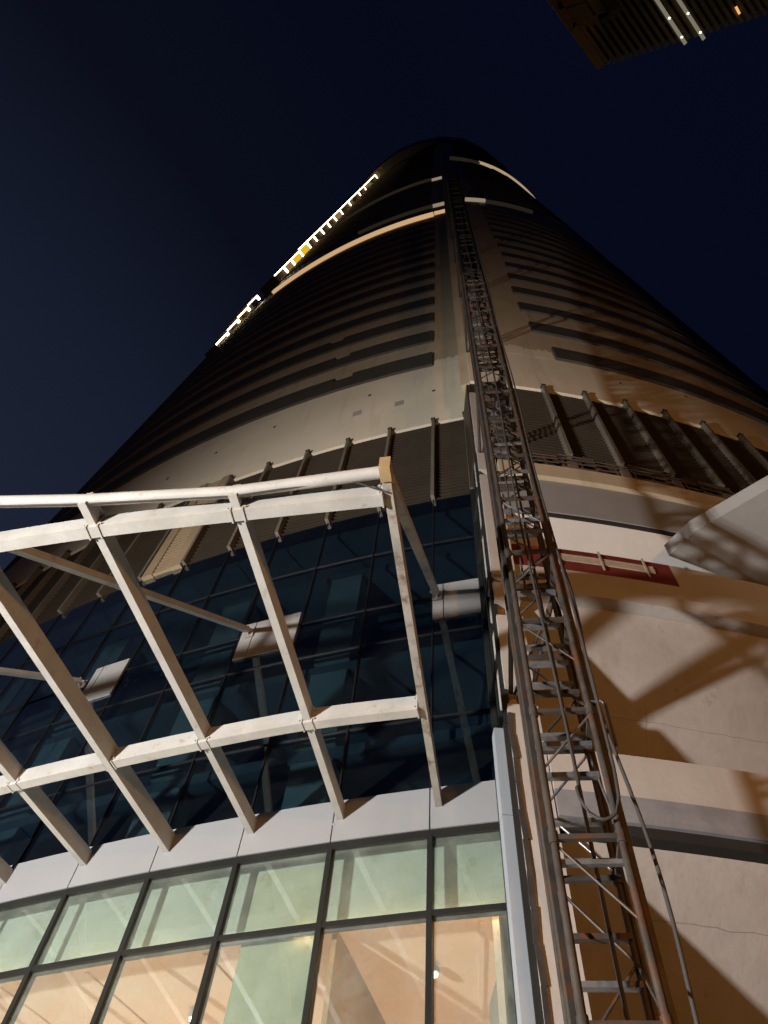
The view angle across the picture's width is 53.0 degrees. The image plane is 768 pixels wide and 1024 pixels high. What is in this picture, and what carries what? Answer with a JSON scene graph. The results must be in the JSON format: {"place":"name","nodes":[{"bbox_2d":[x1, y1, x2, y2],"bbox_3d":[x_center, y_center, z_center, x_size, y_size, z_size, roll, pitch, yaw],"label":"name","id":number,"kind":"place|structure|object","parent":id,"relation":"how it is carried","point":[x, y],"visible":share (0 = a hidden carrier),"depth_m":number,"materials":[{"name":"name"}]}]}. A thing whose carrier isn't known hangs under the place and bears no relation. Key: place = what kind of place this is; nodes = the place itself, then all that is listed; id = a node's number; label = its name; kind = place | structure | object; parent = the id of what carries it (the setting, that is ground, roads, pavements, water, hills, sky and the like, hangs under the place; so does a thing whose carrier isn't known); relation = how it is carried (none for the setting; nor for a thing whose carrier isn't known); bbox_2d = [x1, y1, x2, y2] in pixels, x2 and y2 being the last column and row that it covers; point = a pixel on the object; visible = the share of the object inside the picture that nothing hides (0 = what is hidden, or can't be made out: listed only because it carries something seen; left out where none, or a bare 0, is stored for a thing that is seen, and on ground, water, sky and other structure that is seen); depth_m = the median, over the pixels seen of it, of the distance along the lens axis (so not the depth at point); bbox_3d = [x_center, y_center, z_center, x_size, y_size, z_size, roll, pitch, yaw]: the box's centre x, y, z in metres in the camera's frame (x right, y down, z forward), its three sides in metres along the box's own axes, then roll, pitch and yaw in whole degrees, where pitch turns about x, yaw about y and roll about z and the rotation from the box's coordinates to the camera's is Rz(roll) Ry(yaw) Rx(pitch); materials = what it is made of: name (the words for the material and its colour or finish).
{"place":"outdoors","nodes":[
{"label":"outdoors","id":0,"kind":"place"},
{"bbox_2d":[0,0,767,569],"label":"sky","id":1,"kind":"structure","parent":0,"point":[162,161],"materials":[{"name":"blue"}]},
{"bbox_2d":[547,0,767,69],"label":"neighbouring building","id":2,"kind":"structure","parent":0,"point":[602,32],"depth_m":48.84,"materials":[{"name":"brown glass"}]},
{"label":"ground","id":3,"kind":"structure","parent":0,"visible":0},
{"bbox_2d":[0,136,767,1023],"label":"skyscraper","id":4,"kind":"structure","parent":3,"relation":"on","point":[340,346],"depth_m":15.56,"materials":[{"name":"beige concrete"}]},
{"bbox_2d":[0,639,23,676],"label":"window","id":5,"kind":"structure","parent":4,"relation":"in","point":[17,641],"depth_m":22.25,"materials":[{"name":"black metal"}]},
{"bbox_2d":[0,662,26,718],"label":"window","id":6,"kind":"structure","parent":4,"relation":"in","point":[24,665],"depth_m":19.82,"materials":[{"name":"black metal"}]},
{"bbox_2d":[0,967,27,983],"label":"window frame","id":7,"kind":"structure","parent":4,"relation":"in","point":[17,974],"depth_m":11.06,"materials":[{"name":"grey metal"}]},
{"bbox_2d":[1,968,35,1023],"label":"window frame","id":8,"kind":"structure","parent":4,"relation":"in","point":[23,990],"depth_m":10.66,"materials":[{"name":"grey metal"}]},
{"bbox_2d":[0,704,48,744],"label":"window","id":9,"kind":"structure","parent":4,"relation":"in","point":[4,737],"depth_m":17.33,"materials":[{"name":"black metal"}]},
{"bbox_2d":[0,724,55,813],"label":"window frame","id":10,"kind":"structure","parent":4,"relation":"in","point":[43,738],"depth_m":15.36,"materials":[{"name":"black metal"}]},
{"bbox_2d":[16,793,59,863],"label":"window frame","id":11,"kind":"structure","parent":4,"relation":"in","point":[37,832],"depth_m":13.68,"materials":[{"name":"black metal"}]},
{"bbox_2d":[24,614,64,664],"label":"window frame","id":12,"kind":"structure","parent":4,"relation":"in","point":[28,661],"depth_m":22.04,"materials":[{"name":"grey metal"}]},
{"bbox_2d":[25,644,68,707],"bbox_3d":[-7.855,3.855,19.289,1.468,2.311,0.218,-22,-64,15],"label":"window","id":13,"kind":"structure","parent":4,"relation":"in","point":[29,702],"depth_m":18.70,"materials":[{"name":"black metal"}]},
{"bbox_2d":[27,891,116,976],"bbox_3d":[-4.344,6.110,11.391,1.480,1.258,0.204,-17,-62,13],"label":"window","id":14,"kind":"structure","parent":4,"relation":"in","point":[38,968],"depth_m":10.97,"materials":[{"name":"grey metal"}]},
{"bbox_2d":[50,704,103,727],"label":"window","id":15,"kind":"structure","parent":4,"relation":"in","point":[53,723],"depth_m":16.95,"materials":[{"name":"black metal"}]},
{"bbox_2d":[56,707,114,796],"bbox_3d":[-5.411,4.578,15.426,1.474,2.361,0.220,-19,-63,14],"label":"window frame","id":16,"kind":"structure","parent":4,"relation":"in","point":[61,791],"depth_m":14.52,"materials":[{"name":"black metal"}]},
{"bbox_2d":[67,597,109,647],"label":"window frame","id":17,"kind":"structure","parent":4,"relation":"in","point":[71,642],"depth_m":20.79,"materials":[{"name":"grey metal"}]},
{"bbox_2d":[77,627,124,688],"bbox_3d":[-6.522,3.365,18.926,1.468,2.311,0.218,-20,-63,14],"label":"window","id":18,"kind":"structure","parent":4,"relation":"in","point":[110,632],"depth_m":19.13,"materials":[{"name":"black metal"}]},
{"bbox_2d":[89,786,120,846],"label":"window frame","id":19,"kind":"structure","parent":4,"relation":"in","point":[95,839],"depth_m":13.40,"materials":[{"name":"black metal"}]},
{"bbox_2d":[90,953,125,1023],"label":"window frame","id":20,"kind":"structure","parent":4,"relation":"in","point":[98,1017],"depth_m":10.25,"materials":[{"name":"grey metal"}]},
{"bbox_2d":[105,669,162,710],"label":"window","id":21,"kind":"structure","parent":4,"relation":"in","point":[109,706],"depth_m":16.58,"materials":[{"name":"black metal"}]},
{"bbox_2d":[112,581,156,630],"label":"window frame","id":22,"kind":"structure","parent":4,"relation":"in","point":[115,626],"depth_m":20.25,"materials":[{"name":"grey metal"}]},
{"bbox_2d":[126,611,180,672],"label":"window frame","id":23,"kind":"structure","parent":4,"relation":"in","point":[130,668],"depth_m":17.86,"materials":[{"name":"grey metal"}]},
{"bbox_2d":[130,690,192,776],"bbox_3d":[-4.040,4.157,15.100,1.475,2.361,0.220,-17,-62,13],"label":"window","id":24,"kind":"structure","parent":4,"relation":"in","point":[145,733],"depth_m":14.16,"materials":[{"name":"black metal"}]},
{"bbox_2d":[117,875,212,960],"bbox_3d":[-2.952,5.723,11.084,1.481,1.258,0.204,-16,-62,12],"label":"window","id":25,"kind":"structure","parent":4,"relation":"in","point":[128,954],"depth_m":10.64,"materials":[{"name":"grey metal"}]},
{"bbox_2d":[169,759,196,829],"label":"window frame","id":26,"kind":"structure","parent":4,"relation":"in","point":[183,792],"depth_m":13.22,"materials":[{"name":"black metal"}]},
{"bbox_2d":[159,565,207,614],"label":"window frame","id":27,"kind":"structure","parent":4,"relation":"in","point":[162,610],"depth_m":19.92,"materials":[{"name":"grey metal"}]},
{"bbox_2d":[188,1011,192,1020],"bbox_3d":[-2.884,7.646,11.646,0.170,0.100,0.166,6,-60,0],"label":"ceiling lamp","id":28,"kind":"object","parent":4,"relation":"attached to","point":[190,1015],"visible":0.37,"depth_m":11.62,"materials":[{"name":"silver metal"}]},
{"bbox_2d":[163,653,224,693],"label":"window","id":29,"kind":"structure","parent":4,"relation":"in","point":[167,689],"depth_m":16.13,"materials":[{"name":"black metal"}]},
{"bbox_2d":[190,938,221,1023],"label":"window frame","id":30,"kind":"structure","parent":4,"relation":"in","point":[200,1005],"depth_m":9.87,"materials":[{"name":"grey metal"}]},
{"bbox_2d":[181,596,238,656],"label":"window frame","id":31,"kind":"structure","parent":4,"relation":"in","point":[185,653],"depth_m":17.37,"materials":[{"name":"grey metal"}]},
{"bbox_2d":[0,456,441,884],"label":"canopy frame","id":32,"kind":"object","parent":4,"relation":"attached to","point":[112,758],"visible":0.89,"depth_m":10.30,"materials":[{"name":"white metal"}]},
{"bbox_2d":[193,674,267,763],"bbox_3d":[-2.654,3.772,14.795,1.475,2.361,0.220,-16,-62,12],"label":"window","id":33,"kind":"structure","parent":4,"relation":"in","point":[198,760],"depth_m":13.89,"materials":[{"name":"black metal"}]},
{"bbox_2d":[208,550,257,598],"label":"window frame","id":34,"kind":"structure","parent":4,"relation":"in","point":[252,585],"depth_m":19.41,"materials":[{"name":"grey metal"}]},
{"bbox_2d":[225,637,284,677],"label":"window","id":35,"kind":"structure","parent":4,"relation":"in","point":[278,664],"depth_m":15.88,"materials":[{"name":"black metal"}]},
{"bbox_2d":[251,743,271,813],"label":"window frame","id":36,"kind":"structure","parent":4,"relation":"in","point":[265,762],"depth_m":12.93,"materials":[{"name":"black metal"}]},
{"bbox_2d":[213,860,315,946],"bbox_3d":[-1.546,5.372,10.797,1.481,1.258,0.205,-14,-62,11],"label":"window frame","id":37,"kind":"structure","parent":4,"relation":"in","point":[295,931],"depth_m":10.33,"materials":[{"name":"grey metal"}]},
{"bbox_2d":[239,587,299,637],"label":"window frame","id":38,"kind":"structure","parent":4,"relation":"in","point":[257,594],"depth_m":18.08,"materials":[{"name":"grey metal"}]},
{"bbox_2d":[267,536,314,581],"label":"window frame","id":39,"kind":"structure","parent":4,"relation":"in","point":[310,570],"depth_m":19.01,"materials":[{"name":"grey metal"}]},
{"bbox_2d":[268,673,346,748],"bbox_3d":[-1.254,3.424,14.509,1.476,2.361,0.221,-14,-62,11],"label":"window","id":40,"kind":"structure","parent":4,"relation":"in","point":[339,733],"depth_m":13.55,"materials":[{"name":"black metal"}]},
{"bbox_2d":[301,924,323,1023],"bbox_3d":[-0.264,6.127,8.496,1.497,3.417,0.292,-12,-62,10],"label":"window mullion","id":41,"kind":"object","parent":4,"relation":"in","point":[311,989],"depth_m":9.52,"materials":[{"name":"grey metal"}]},
{"bbox_2d":[294,623,358,662],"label":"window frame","id":42,"kind":"structure","parent":4,"relation":"in","point":[355,648],"depth_m":15.57,"materials":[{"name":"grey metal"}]},
{"bbox_2d":[301,567,364,626],"bbox_3d":[-1.031,1.760,17.669,1.470,2.311,0.218,-14,-62,11],"label":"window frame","id":43,"kind":"structure","parent":4,"relation":"in","point":[360,612],"depth_m":16.74,"materials":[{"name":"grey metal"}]},
{"bbox_2d":[316,523,372,570],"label":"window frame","id":44,"kind":"structure","parent":4,"relation":"in","point":[367,557],"depth_m":18.76,"materials":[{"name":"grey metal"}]},
{"bbox_2d":[316,846,425,933],"bbox_3d":[-0.124,5.057,10.530,1.490,1.258,0.205,-12,-62,10],"label":"window frame","id":45,"kind":"structure","parent":4,"relation":"in","point":[416,917],"depth_m":10.04,"materials":[{"name":"grey metal"}]},
{"bbox_2d":[339,729,430,793],"bbox_3d":[0.042,4.025,12.506,1.486,1.591,0.189,-12,-62,10],"label":"window frame","id":46,"kind":"structure","parent":4,"relation":"in","point":[341,782],"depth_m":12.70,"materials":[{"name":"black metal"}]},
{"bbox_2d":[347,645,430,734],"bbox_3d":[0.162,3.111,14.244,1.485,2.361,0.221,-12,-62,10],"label":"window","id":47,"kind":"structure","parent":4,"relation":"in","point":[414,721],"depth_m":13.27,"materials":[{"name":"black metal"}]},
{"bbox_2d":[359,609,430,649],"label":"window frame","id":48,"kind":"structure","parent":4,"relation":"in","point":[427,635],"depth_m":15.34,"materials":[{"name":"black metal"}]},
{"bbox_2d":[365,554,431,613],"bbox_3d":[0.381,1.448,17.404,1.480,2.311,0.218,-12,-62,10],"label":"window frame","id":49,"kind":"structure","parent":4,"relation":"in","point":[424,600],"depth_m":16.46,"materials":[{"name":"black metal"}]},
{"bbox_2d":[373,511,431,557],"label":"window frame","id":50,"kind":"structure","parent":4,"relation":"in","point":[427,545],"depth_m":18.52,"materials":[{"name":"black metal"}]},
{"bbox_2d":[425,912,433,1023],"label":"window frame","id":51,"kind":"structure","parent":4,"relation":"in","point":[429,963],"depth_m":9.18,"materials":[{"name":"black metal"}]},
{"bbox_2d":[430,716,432,790],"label":"window frame","id":52,"kind":"structure","parent":4,"relation":"in","point":[431,716],"depth_m":12.85,"materials":[{"name":"black metal"}]},
{"bbox_2d":[434,965,439,977],"bbox_3d":[0.694,6.410,10.718,0.170,0.100,0.166,6,-60,0],"label":"ceiling lamp","id":53,"kind":"object","parent":4,"relation":"attached to","point":[436,971],"visible":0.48,"depth_m":10.68,"materials":[{"name":"silver metal"}]},
{"bbox_2d":[432,542,443,599],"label":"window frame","id":54,"kind":"structure","parent":4,"relation":"in","point":[432,542],"depth_m":17.60,"materials":[{"name":"black metal"}]},
{"bbox_2d":[432,499,474,546],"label":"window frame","id":55,"kind":"structure","parent":4,"relation":"in","point":[462,539],"depth_m":18.24,"materials":[{"name":"black metal"}]},
{"bbox_2d":[431,601,482,636],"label":"window frame","id":56,"kind":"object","parent":4,"relation":"in","point":[478,627],"depth_m":15.08,"materials":[{"name":"black metal"}]},
{"bbox_2d":[431,632,489,721],"bbox_3d":[1.386,2.875,14.034,1.055,2.361,0.221,-11,-61,10],"label":"window frame","id":57,"kind":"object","parent":4,"relation":"in","point":[484,711],"depth_m":13.04,"materials":[{"name":"black metal"}]},
{"bbox_2d":[426,833,506,921],"bbox_3d":[1.105,4.819,10.319,1.058,1.258,0.205,-11,-61,10],"label":"window frame","id":58,"kind":"structure","parent":4,"relation":"in","point":[497,909],"depth_m":9.81,"materials":[{"name":"grey metal"}]},
{"bbox_2d":[470,453,480,521],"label":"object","id":59,"kind":"structure","parent":4,"relation":"in","point":[474,492],"depth_m":18.83,"materials":[{"name":"grey metal"}]},
{"bbox_2d":[473,483,484,563],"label":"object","id":60,"kind":"structure","parent":4,"relation":"in","point":[478,534],"depth_m":17.23,"materials":[{"name":"grey metal"}]},
{"bbox_2d":[477,522,490,618],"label":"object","id":61,"kind":"structure","parent":4,"relation":"in","point":[483,585],"depth_m":15.49,"materials":[{"name":"grey metal"}]},
{"bbox_2d":[482,575,499,704],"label":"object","id":62,"kind":"structure","parent":4,"relation":"in","point":[492,626],"depth_m":13.51,"materials":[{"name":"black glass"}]},
{"bbox_2d":[490,653,508,734],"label":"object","id":63,"kind":"structure","parent":4,"relation":"in","point":[502,714],"depth_m":11.88,"materials":[{"name":"grey metal"}]},
{"bbox_2d":[445,169,678,1023],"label":"hoist mast","id":64,"kind":"object","parent":3,"relation":"on","point":[565,938],"visible":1,"depth_m":8.24,"materials":[{"name":"metal"}]},
{"bbox_2d":[553,541,699,1023],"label":"hose","id":65,"kind":"object","parent":64,"relation":"hanging from","point":[674,927],"visible":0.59,"depth_m":6.87,"materials":[{"name":"rubber"}]}
]}

